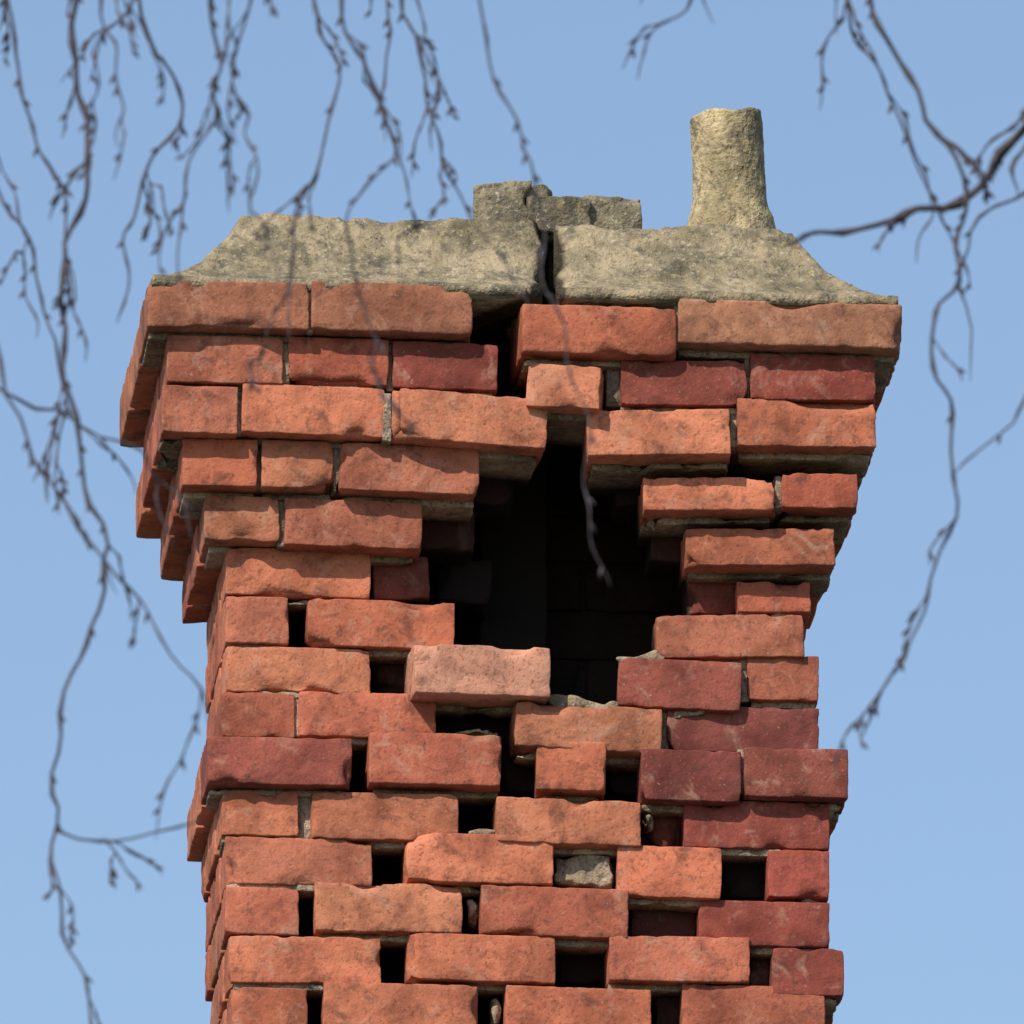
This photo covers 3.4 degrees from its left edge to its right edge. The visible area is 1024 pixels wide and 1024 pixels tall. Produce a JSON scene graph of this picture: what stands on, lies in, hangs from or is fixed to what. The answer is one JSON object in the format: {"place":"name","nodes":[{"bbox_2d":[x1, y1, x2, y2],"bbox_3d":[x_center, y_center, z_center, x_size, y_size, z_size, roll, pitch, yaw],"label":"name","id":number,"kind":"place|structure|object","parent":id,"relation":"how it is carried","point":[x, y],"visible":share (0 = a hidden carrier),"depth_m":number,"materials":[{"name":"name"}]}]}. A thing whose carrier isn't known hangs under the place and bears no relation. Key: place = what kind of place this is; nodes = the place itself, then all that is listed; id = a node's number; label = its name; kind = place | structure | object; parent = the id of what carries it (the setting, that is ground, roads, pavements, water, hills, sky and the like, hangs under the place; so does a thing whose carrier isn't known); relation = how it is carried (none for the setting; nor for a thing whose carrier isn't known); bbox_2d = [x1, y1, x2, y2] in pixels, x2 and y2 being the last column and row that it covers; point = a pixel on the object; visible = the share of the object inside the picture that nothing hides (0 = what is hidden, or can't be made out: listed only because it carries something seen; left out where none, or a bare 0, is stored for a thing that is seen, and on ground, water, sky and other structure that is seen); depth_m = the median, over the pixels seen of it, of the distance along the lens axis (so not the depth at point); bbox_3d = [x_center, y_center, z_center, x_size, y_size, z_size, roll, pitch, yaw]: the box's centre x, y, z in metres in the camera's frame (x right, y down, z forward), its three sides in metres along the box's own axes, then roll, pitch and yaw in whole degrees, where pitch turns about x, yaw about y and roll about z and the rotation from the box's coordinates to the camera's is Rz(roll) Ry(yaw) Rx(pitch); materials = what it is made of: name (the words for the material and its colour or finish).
{"place":"outdoors","nodes":[
{"label":"outdoors","id":0,"kind":"place"},
{"bbox_2d":[0,0,1023,1023],"label":"sky","id":1,"kind":"structure","parent":0,"point":[926,897],"materials":[{"name":"blue"}]},
{"label":"ground","id":2,"kind":"structure","parent":0,"visible":0},
{"bbox_2d":[0,0,1023,1023],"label":"birch tree","id":3,"kind":"object","parent":2,"relation":"on","point":[984,180],"visible":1,"depth_m":15.05,"materials":[{"name":"brown plant"}]},
{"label":"walls","id":4,"kind":"object","parent":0,"visible":0},
{"bbox_3d":[-0.017,2.737,24.422,10.394,2.890,8.200,1,-16,-5],"label":"roof","id":5,"kind":"object","parent":4,"relation":"on","visible":0},
{"bbox_2d":[119,107,901,1023],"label":"brick chimney","id":6,"kind":"object","parent":5,"relation":"on","point":[485,743],"visible":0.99,"depth_m":24.94,"materials":[{"name":"red brick"}]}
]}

